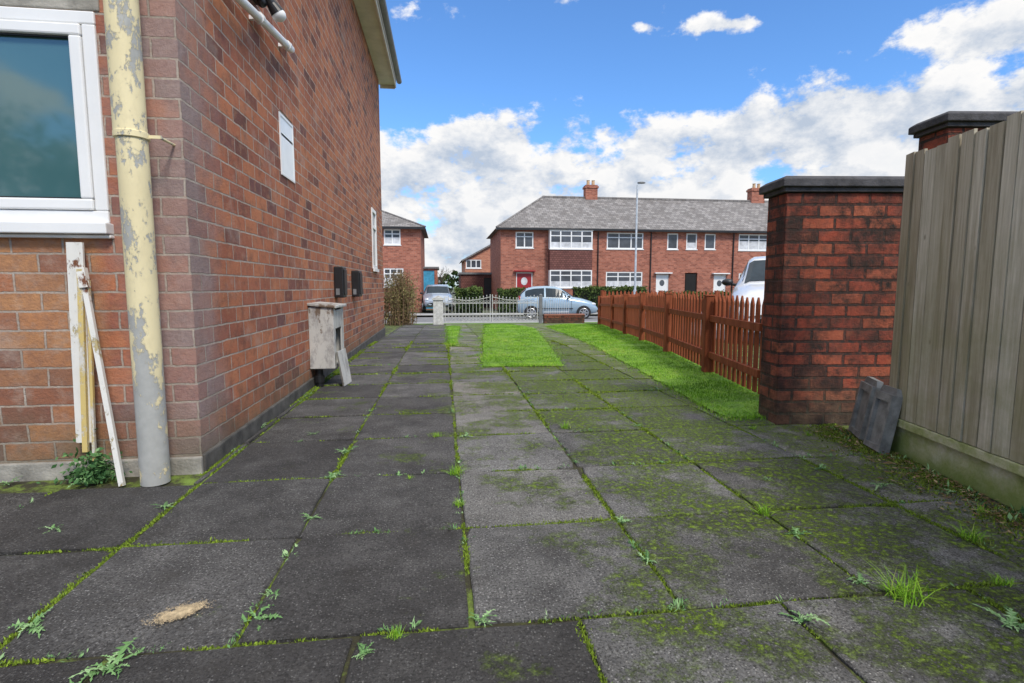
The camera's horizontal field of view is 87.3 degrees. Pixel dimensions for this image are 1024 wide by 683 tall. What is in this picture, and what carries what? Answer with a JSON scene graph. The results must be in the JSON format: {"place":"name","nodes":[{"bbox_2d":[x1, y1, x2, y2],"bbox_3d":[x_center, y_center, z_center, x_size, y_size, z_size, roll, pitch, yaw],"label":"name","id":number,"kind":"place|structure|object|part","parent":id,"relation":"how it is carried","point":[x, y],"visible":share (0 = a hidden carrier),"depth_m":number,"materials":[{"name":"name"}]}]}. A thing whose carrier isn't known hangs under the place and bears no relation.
{"place":"outdoors","nodes":[
{"label":"outdoors","id":0,"kind":"place"},
{"bbox_2d":[440,325,468,345],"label":"grass","id":1,"kind":"structure","parent":0,"point":[455,343],"depth_m":10.54,"materials":[{"name":"green plant"}]},
{"bbox_2d":[457,272,491,307],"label":"garage","id":2,"kind":"structure","parent":0,"point":[477,279],"depth_m":39.77,"materials":[{"name":"brick"}]},
{"bbox_2d":[484,278,490,306],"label":"door","id":3,"kind":"structure","parent":2,"relation":"in","point":[487,281],"depth_m":40.02,"materials":[{"name":"black plastic"}]},
{"bbox_2d":[459,245,489,271],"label":"brick house","id":4,"kind":"structure","parent":0,"point":[478,261],"depth_m":49.53,"materials":[{"name":"orange brick"}]},
{"bbox_2d":[465,259,481,268],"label":"window","id":5,"kind":"structure","parent":4,"relation":"in","point":[470,264],"depth_m":49.52,"materials":[{"name":"white plastic"}]},
{"bbox_2d":[384,321,597,323],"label":"pavement","id":6,"kind":"structure","parent":0,"point":[485,322],"depth_m":18.43,"materials":[{"name":"grey concrete"}]},
{"bbox_2d":[384,322,597,324],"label":"verge","id":7,"kind":"structure","parent":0,"point":[494,323],"depth_m":16.90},
{"bbox_2d":[432,295,443,324],"bbox_3d":[-2.216,-0.930,16.138,0.365,0.912,0.365,-1,6,-7],"label":"gate post","id":8,"kind":"object","parent":7,"relation":"on","point":[438,317],"visible":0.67,"depth_m":15.99,"materials":[{"name":"white concrete"}]},
{"bbox_2d":[444,294,490,322],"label":"iron gate","id":9,"kind":"structure","parent":8,"relation":"attached to","point":[469,303],"depth_m":16.29,"materials":[{"name":"grey metal"}]},
{"bbox_2d":[539,294,542,323],"bbox_3d":[0.883,-0.989,16.531,0.110,0.950,0.110,-1,6,-7],"label":"gate post","id":10,"kind":"object","parent":7,"relation":"on","point":[540,308],"visible":0.98,"depth_m":16.48,"materials":[{"name":"grey concrete"}]},
{"bbox_2d":[492,294,537,321],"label":"iron gate","id":11,"kind":"structure","parent":10,"relation":"attached to","point":[513,313],"depth_m":16.46,"materials":[{"name":"grey metal"}]},
{"bbox_2d":[0,323,1023,682],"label":"paving","id":12,"kind":"structure","parent":0,"point":[704,539],"depth_m":1.82,"materials":[{"name":"grey concrete"}]},
{"bbox_2d":[7,606,52,638],"bbox_3d":[-1.281,0.748,1.415,0.091,0.026,0.141,-4,7,-31],"label":"weed","id":13,"kind":"object","parent":12,"relation":"on","point":[36,621],"visible":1,"depth_m":1.42,"materials":[{"name":"green plant"}]},
{"bbox_2d":[43,524,59,533],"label":"weed","id":14,"kind":"object","parent":12,"relation":"on","point":[53,527],"visible":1,"depth_m":1.99,"materials":[{"name":"green plant"}]},
{"bbox_2d":[68,637,142,682],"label":"weed","id":15,"kind":"object","parent":12,"relation":"on","point":[117,659],"visible":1,"depth_m":1.27,"materials":[{"name":"green plant"}]},
{"bbox_2d":[150,502,176,509],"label":"weed","id":16,"kind":"object","parent":12,"relation":"on","point":[164,505],"visible":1,"depth_m":2.20,"materials":[{"name":"green plant"}]},
{"bbox_2d":[141,598,212,625],"bbox_3d":[-0.920,0.747,1.484,0.182,0.001,0.102,-4,7,-36],"label":"sand patch","id":17,"kind":"object","parent":12,"relation":"on","point":[180,611],"visible":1,"depth_m":1.48,"materials":[{"name":"beige sand"}]},
{"bbox_2d":[244,604,282,630],"bbox_3d":[-0.677,0.745,1.452,0.090,0.022,0.106,-4,7,-34],"label":"weed","id":18,"kind":"object","parent":12,"relation":"on","point":[263,616],"visible":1,"depth_m":1.46,"materials":[{"name":"green plant"}]},
{"bbox_2d":[258,589,279,598],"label":"weed","id":19,"kind":"object","parent":12,"relation":"on","point":[268,593],"visible":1,"depth_m":1.57,"materials":[{"name":"green plant"}]},
{"bbox_2d":[301,513,322,521],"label":"weed","id":20,"kind":"object","parent":12,"relation":"on","point":[305,514],"visible":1,"depth_m":2.09,"materials":[{"name":"green plant"}]},
{"bbox_2d":[320,471,345,479],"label":"weed","id":21,"kind":"object","parent":12,"relation":"on","point":[331,475],"visible":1,"depth_m":2.56,"materials":[{"name":"green plant"}]},
{"bbox_2d":[335,446,356,453],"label":"weed","id":22,"kind":"object","parent":12,"relation":"on","point":[344,450],"visible":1,"depth_m":2.93,"materials":[{"name":"green plant"}]},
{"bbox_2d":[352,642,374,658],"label":"weed","id":23,"kind":"object","parent":12,"relation":"on","point":[363,651],"visible":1,"depth_m":1.32,"materials":[{"name":"green plant"}]},
{"bbox_2d":[384,625,406,640],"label":"grass tuft","id":24,"kind":"object","parent":12,"relation":"on","point":[396,633],"visible":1,"depth_m":1.39,"materials":[{"name":"green plant"}]},
{"bbox_2d":[443,464,468,475],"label":"grass tuft","id":25,"kind":"object","parent":12,"relation":"on","point":[455,473],"visible":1,"depth_m":2.60,"materials":[{"name":"green plant"}]},
{"bbox_2d":[452,498,463,507],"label":"grass tuft","id":26,"kind":"object","parent":12,"relation":"on","point":[458,502],"visible":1,"depth_m":2.23,"materials":[{"name":"green plant"}]},
{"bbox_2d":[468,609,496,625],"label":"weed","id":27,"kind":"object","parent":12,"relation":"on","point":[483,618],"visible":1,"depth_m":1.45,"materials":[{"name":"green plant"}]},
{"bbox_2d":[0,338,1023,682],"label":"moss","id":28,"kind":"object","parent":12,"relation":"on","point":[836,434],"visible":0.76,"depth_m":2.27,"materials":[{"name":"green plant"}]},
{"bbox_2d":[0,357,1023,682],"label":"seedlings","id":29,"kind":"object","parent":12,"relation":"on","point":[414,623],"visible":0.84,"depth_m":2.10,"materials":[{"name":"green plant"}]},
{"bbox_2d":[559,421,574,428],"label":"grass tuft","id":30,"kind":"object","parent":12,"relation":"on","point":[565,426],"visible":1,"depth_m":3.43,"materials":[{"name":"green plant"}]},
{"bbox_2d":[615,515,631,521],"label":"weed","id":31,"kind":"object","parent":12,"relation":"on","point":[623,520],"visible":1,"depth_m":2.07,"materials":[{"name":"green plant"}]},
{"bbox_2d":[637,549,657,563],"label":"weed","id":32,"kind":"object","parent":12,"relation":"on","point":[646,555],"visible":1,"depth_m":1.78,"materials":[{"name":"green plant"}]},
{"bbox_2d":[598,292,763,393],"bbox_3d":[2.242,-0.402,9.844,0.104,1.046,11.158,0,6,3],"label":"picket fence","id":33,"kind":"object","parent":12,"relation":"on","point":[671,322],"visible":0.94,"depth_m":6.00,"materials":[{"name":"red wood"}]},
{"bbox_2d":[749,503,776,517],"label":"grass tuft","id":34,"kind":"object","parent":12,"relation":"on","point":[762,510],"visible":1,"depth_m":2.13,"materials":[{"name":"green plant"}]},
{"bbox_2d":[785,526,813,538],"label":"weed","id":35,"kind":"object","parent":12,"relation":"on","point":[795,530],"visible":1,"depth_m":1.96,"materials":[{"name":"green plant"}]},
{"bbox_2d":[779,610,828,624],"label":"weed","id":36,"kind":"object","parent":12,"relation":"on","point":[801,619],"visible":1,"depth_m":1.45,"materials":[{"name":"green plant"}]},
{"bbox_2d":[846,572,868,584],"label":"weed","id":37,"kind":"object","parent":12,"relation":"on","point":[860,578],"visible":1,"depth_m":1.64,"materials":[{"name":"green plant"}]},
{"bbox_2d":[869,480,895,490],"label":"weed","id":38,"kind":"object","parent":12,"relation":"on","point":[881,484],"visible":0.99,"depth_m":2.41,"materials":[{"name":"green plant"}]},
{"bbox_2d":[863,385,902,454],"bbox_3d":[2.030,0.424,2.934,0.108,0.358,0.170,1,6,8],"label":"concrete slab","id":39,"kind":"object","parent":12,"relation":"on","point":[883,417],"depth_m":2.90,"materials":[{"name":"grey concrete"}]},
{"bbox_2d":[857,562,954,608],"bbox_3d":[1.142,0.697,1.579,0.239,0.101,0.242,2,6,21],"label":"grass tuft","id":40,"kind":"object","parent":12,"relation":"on","point":[906,594],"visible":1,"depth_m":1.55,"materials":[{"name":"green plant"}]},
{"bbox_2d":[796,425,1023,540],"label":"leaf litter","id":41,"kind":"object","parent":12,"relation":"on","point":[968,496],"visible":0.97,"depth_m":2.39,"materials":[{"name":"plant"}]},
{"bbox_2d":[935,486,955,493],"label":"weed","id":42,"kind":"object","parent":12,"relation":"on","point":[947,492],"visible":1,"depth_m":2.35,"materials":[{"name":"green plant"}]},
{"bbox_2d":[935,522,999,545],"bbox_3d":[1.644,0.677,1.935,0.182,0.068,0.180,-3,6,-25],"label":"grass tuft","id":43,"kind":"object","parent":12,"relation":"on","point":[971,536],"visible":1,"depth_m":1.92,"materials":[{"name":"green plant"}]},
{"bbox_2d":[970,504,987,512],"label":"grass tuft","id":44,"kind":"object","parent":12,"relation":"on","point":[980,508],"visible":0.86,"depth_m":2.15,"materials":[{"name":"green plant"}]},
{"bbox_2d":[974,604,1023,631],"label":"weed","id":45,"kind":"object","parent":12,"relation":"on","point":[1010,622],"visible":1,"depth_m":1.44,"materials":[{"name":"green plant"}]},
{"bbox_2d":[984,572,1023,587],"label":"grass tuft","id":46,"kind":"object","parent":12,"relation":"on","point":[1001,581],"visible":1,"depth_m":1.64,"materials":[{"name":"green plant"}]},
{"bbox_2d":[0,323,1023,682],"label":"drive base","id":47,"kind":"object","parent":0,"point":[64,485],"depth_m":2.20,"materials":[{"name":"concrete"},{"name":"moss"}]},
{"bbox_2d":[0,477,19,484],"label":"weed","id":48,"kind":"object","parent":47,"relation":"on","point":[8,482],"visible":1,"depth_m":2.46,"materials":[{"name":"green plant"}]},
{"bbox_2d":[36,428,132,488],"bbox_3d":[-1.951,0.528,2.467,0.343,0.258,0.204,-1,6,-7],"label":"weed","id":49,"kind":"object","parent":47,"relation":"on","point":[86,475],"visible":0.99,"depth_m":2.46,"materials":[{"name":"green plant"}]},
{"bbox_2d":[76,267,125,486],"bbox_3d":[-1.866,0.161,2.434,0.238,0.993,0.041,3,7,29],"label":"metal pole","id":50,"kind":"object","parent":47,"relation":"on","point":[83,277],"visible":1,"depth_m":2.43,"materials":[{"name":"white metal"}]},
{"bbox_2d":[848,376,883,440],"bbox_3d":[2.110,0.396,3.202,0.108,0.358,0.230,2,6,18],"label":"concrete slab","id":51,"kind":"object","parent":47,"relation":"on","point":[868,388],"depth_m":3.20,"materials":[{"name":"grey concrete"}]},
{"bbox_2d":[384,316,645,322],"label":"road","id":52,"kind":"structure","parent":0,"point":[430,319],"depth_m":24.49,"materials":[{"name":"grey asphalt"}]},
{"bbox_2d":[517,286,597,318],"bbox_3d":[2.104,-1.857,25.315,3.742,1.538,2.000,0,6,-1],"label":"parked car","id":53,"kind":"object","parent":52,"relation":"on","point":[587,308],"visible":0.82,"depth_m":24.55,"materials":[{"name":"blue paint"}]},
{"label":"side window","id":54,"kind":"part","parent":53,"relation":"part of","materials":[{"name":"black glass"}]},
{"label":"side window","id":55,"kind":"part","parent":53,"relation":"part of","materials":[{"name":"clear glass"}]},
{"bbox_2d":[633,182,644,294],"bbox_3d":[5.842,-4.168,24.631,0.451,6.190,0.185,-1,6,-7],"label":"street lamp","id":56,"kind":"object","parent":52,"relation":"on","point":[635,269],"visible":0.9,"depth_m":24.55,"materials":[{"name":"grey metal"}]},
{"bbox_2d":[465,324,570,367],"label":"lawn","id":57,"kind":"structure","parent":0,"point":[520,346],"depth_m":7.63,"materials":[{"name":"green plant"}]},
{"bbox_2d":[389,288,701,324],"bbox_3d":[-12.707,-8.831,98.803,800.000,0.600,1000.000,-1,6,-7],"label":"ground","id":58,"kind":"structure","parent":0,"point":[486,310],"depth_m":29.05,"materials":[{"name":"grey asphalt"}]},
{"bbox_2d":[0,0,401,486],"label":"brick house","id":59,"kind":"structure","parent":58,"relation":"on","point":[201,179],"depth_m":2.57,"materials":[{"name":"brick"}]},
{"bbox_2d":[0,6,114,238],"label":"window","id":60,"kind":"structure","parent":59,"relation":"in","point":[54,183],"depth_m":2.40,"materials":[{"name":"white plastic"}]},
{"bbox_2d":[66,242,96,467],"bbox_3d":[-1.969,0.095,2.462,0.104,1.090,0.056,-1,6,-7],"label":"metal strip","id":61,"kind":"object","parent":59,"relation":"attached to","point":[83,379],"visible":0.88,"depth_m":2.46,"materials":[{"name":"white paint"}]},
{"bbox_2d":[278,111,294,182],"bbox_3d":[-1.753,-1.482,4.133,0.050,0.450,0.360,-1,6,-7],"label":"window","id":62,"kind":"structure","parent":59,"relation":"in","point":[286,137],"depth_m":4.12,"materials":[{"name":"white plastic"}]},
{"bbox_2d":[371,207,378,271],"bbox_3d":[-2.401,-1.753,9.347,0.075,1.070,0.650,-1,6,-7],"label":"window","id":63,"kind":"structure","parent":59,"relation":"in","point":[373,213],"depth_m":9.40,"materials":[{"name":"white plastic"}]},
{"bbox_2d":[383,268,421,325],"bbox_3d":[-3.421,-1.286,15.832,1.562,1.812,1.484,-1,6,-7],"label":"shrub","id":64,"kind":"object","parent":58,"relation":"on","point":[399,298],"visible":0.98,"depth_m":15.55,"materials":[{"name":"brown plant"}]},
{"bbox_2d":[382,210,427,311],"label":"brick house","id":65,"kind":"structure","parent":58,"relation":"on","point":[403,243],"depth_m":32.10,"materials":[{"name":"red brick"}]},
{"bbox_2d":[383,229,400,245],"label":"window","id":66,"kind":"structure","parent":65,"relation":"in","point":[392,237],"depth_m":31.92,"materials":[{"name":"white plastic"}]},
{"bbox_2d":[384,268,403,286],"bbox_3d":[-7.089,-3.838,32.183,1.167,1.099,0.050,-1,6,-7],"label":"window","id":67,"kind":"structure","parent":65,"relation":"in","point":[387,273],"depth_m":32.13,"materials":[{"name":"white plastic"}]},
{"bbox_2d":[423,267,438,309],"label":"garage","id":68,"kind":"structure","parent":58,"relation":"on","point":[430,275],"depth_m":36.38,"materials":[{"name":"brick"}]},
{"bbox_2d":[423,270,434,308],"bbox_3d":[-5.738,-3.524,36.474,0.958,2.602,0.050,-1,6,-7],"label":"door","id":69,"kind":"structure","parent":68,"relation":"in","point":[429,278],"depth_m":36.39,"materials":[{"name":"blue paint"}]},
{"bbox_2d":[420,284,454,311],"bbox_3d":[-4.544,-2.683,32.785,2.140,1.619,4.042,-1,6,-9],"label":"parked car","id":70,"kind":"object","parent":58,"relation":"on","point":[431,291],"visible":0.88,"depth_m":31.68,"materials":[{"name":"blue paint"}]},
{"bbox_2d":[437,268,453,283],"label":"tree","id":71,"kind":"object","parent":58,"relation":"on","point":[440,278],"visible":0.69,"depth_m":53.52,"materials":[{"name":"green plant"}]},
{"bbox_2d":[438,270,458,291],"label":"trees","id":72,"kind":"object","parent":58,"relation":"on","point":[450,280],"visible":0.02,"depth_m":94.69,"materials":[{"name":"green plant"}]},
{"bbox_2d":[454,285,482,312],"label":"hedge","id":73,"kind":"object","parent":58,"relation":"on","point":[473,292],"visible":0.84,"depth_m":29.45,"materials":[{"name":"green plant"}]},
{"bbox_2d":[496,287,527,312],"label":"hedge","id":74,"kind":"object","parent":58,"relation":"on","point":[512,292],"visible":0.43,"depth_m":29.76,"materials":[{"name":"green plant"}]},
{"bbox_2d":[543,297,584,323],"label":"boundary wall","id":75,"kind":"structure","parent":58,"relation":"on","point":[563,318],"depth_m":16.56,"materials":[{"name":"brick"}]},
{"bbox_2d":[572,285,647,311],"bbox_3d":[5.593,-2.420,30.695,4.381,1.694,0.896,-1,6,-7],"label":"hedge","id":76,"kind":"object","parent":58,"relation":"on","point":[589,293],"visible":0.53,"depth_m":30.39,"materials":[{"name":"green plant"}]},
{"bbox_2d":[664,289,731,311],"bbox_3d":[12.027,-2.360,31.560,6.459,1.410,0.858,-1,6,-7],"label":"hedge","id":77,"kind":"object","parent":58,"relation":"on","point":[687,291],"visible":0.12,"depth_m":31.28,"materials":[{"name":"green plant"}]},
{"bbox_2d":[758,176,904,425],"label":"brick pier","id":78,"kind":"structure","parent":58,"relation":"on","point":[832,259],"depth_m":3.45,"materials":[{"name":"brick"}]},
{"bbox_2d":[889,110,1023,512],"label":"timber fence","id":79,"kind":"object","parent":58,"relation":"on","point":[957,370],"visible":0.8,"depth_m":2.40,"materials":[{"name":"wood"}]},
{"bbox_2d":[908,111,1018,150],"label":"brick pier","id":80,"kind":"structure","parent":58,"relation":"on","point":[934,132],"depth_m":3.49,"materials":[{"name":"brick"}]},
{"bbox_2d":[389,312,701,314],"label":"pavement","id":81,"kind":"structure","parent":0,"point":[466,314],"depth_m":27.76,"materials":[{"name":"grey concrete"}]},
{"bbox_2d":[486,180,767,309],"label":"terraced houses","id":82,"kind":"structure","parent":0,"point":[568,243],"depth_m":34.73,"materials":[{"name":"brick"}]},
{"bbox_2d":[516,272,531,288],"bbox_3d":[0.763,-3.156,33.791,1.036,2.375,0.070,-1,6,-7],"label":"door","id":83,"kind":"structure","parent":82,"relation":"in","point":[523,279],"depth_m":33.70,"materials":[{"name":"red paint"}]},
{"bbox_2d":[515,232,533,248],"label":"window","id":84,"kind":"structure","parent":82,"relation":"in","point":[524,240],"depth_m":33.44,"materials":[{"name":"grey glass"}]},
{"bbox_2d":[549,230,592,249],"bbox_3d":[3.678,-6.285,33.229,2.774,1.186,0.090,-1,6,-7],"label":"window","id":85,"kind":"structure","parent":82,"relation":"in","point":[559,239],"depth_m":33.24,"materials":[{"name":"white plastic"}]},
{"bbox_2d":[550,270,591,288],"bbox_3d":[3.678,-3.881,33.474,2.774,1.147,0.090,-1,6,-7],"label":"window","id":86,"kind":"structure","parent":82,"relation":"in","point":[564,279],"depth_m":33.48,"materials":[{"name":"white plastic"}]},
{"bbox_2d":[606,272,641,287],"bbox_3d":[7.201,-3.970,34.517,2.431,1.017,0.050,-1,6,-7],"label":"window","id":87,"kind":"structure","parent":82,"relation":"in","point":[612,278],"depth_m":34.50,"materials":[{"name":"white plastic"}]},
{"bbox_2d":[606,233,643,249],"bbox_3d":[7.219,-6.395,34.241,2.493,1.074,0.110,-1,6,-7],"label":"window","id":88,"kind":"structure","parent":82,"relation":"in","point":[615,241],"depth_m":34.26,"materials":[{"name":"white plastic"}]},
{"bbox_2d":[656,274,667,293],"bbox_3d":[9.738,-3.222,34.940,0.845,2.273,0.070,-1,6,-7],"label":"door","id":89,"kind":"structure","parent":82,"relation":"in","point":[661,279],"depth_m":34.86,"materials":[{"name":"white plastic"}]},
{"bbox_2d":[667,233,678,249],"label":"window","id":90,"kind":"structure","parent":82,"relation":"in","point":[672,239],"depth_m":34.66,"materials":[{"name":"grey glass"}]},
{"bbox_2d":[685,233,697,249],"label":"window","id":91,"kind":"structure","parent":82,"relation":"in","point":[691,238],"depth_m":34.82,"materials":[{"name":"white plastic"}]},
{"bbox_2d":[704,234,715,249],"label":"window","id":92,"kind":"structure","parent":82,"relation":"in","point":[709,238],"depth_m":34.98,"materials":[{"name":"white plastic"}]},
{"bbox_2d":[713,275,725,291],"bbox_3d":[13.658,-3.262,35.441,0.846,2.251,0.070,-1,6,-7],"label":"door","id":93,"kind":"structure","parent":82,"relation":"in","point":[718,285],"depth_m":35.35,"materials":[{"name":"white plastic"}]},
{"bbox_2d":[738,234,766,250],"bbox_3d":[15.931,-6.502,35.352,2.228,1.103,0.110,-1,6,-7],"label":"window","id":94,"kind":"structure","parent":82,"relation":"in","point":[747,242],"depth_m":35.35,"materials":[{"name":"white plastic"}]},
{"bbox_2d":[545,323,765,421],"bbox_3d":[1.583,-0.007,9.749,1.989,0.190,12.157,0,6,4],"label":"lawn","id":95,"kind":"structure","parent":0,"point":[735,407],"depth_m":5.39,"materials":[{"name":"green plant"}]},
{"bbox_2d":[379,0,1023,287],"label":"sky","id":96,"kind":"structure","parent":0,"point":[498,107],"materials":[{"name":"blue"}]},
{"bbox_2d":[691,324,760,344],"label":"neighbour drive","id":97,"kind":"structure","parent":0,"point":[743,332],"depth_m":11.15,"materials":[{"name":"grey concrete"}]},
{"bbox_2d":[600,290,730,317],"bbox_3d":[6.983,-1.034,16.241,9.015,1.034,0.104,-1,6,-10],"label":"picket fence","id":98,"kind":"object","parent":97,"relation":"on","point":[716,293],"visible":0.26,"depth_m":15.86,"materials":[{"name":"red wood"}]},
{"bbox_2d":[722,256,765,341],"bbox_3d":[4.953,-0.817,9.776,2.080,1.558,4.042,3,6,25],"label":"parked car","id":99,"kind":"object","parent":97,"relation":"on","point":[749,284],"visible":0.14,"depth_m":9.27,"materials":[{"name":"white paint"}]},
{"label":"side window","id":100,"kind":"part","parent":99,"relation":"part of","materials":[{"name":"glass"}]}
]}

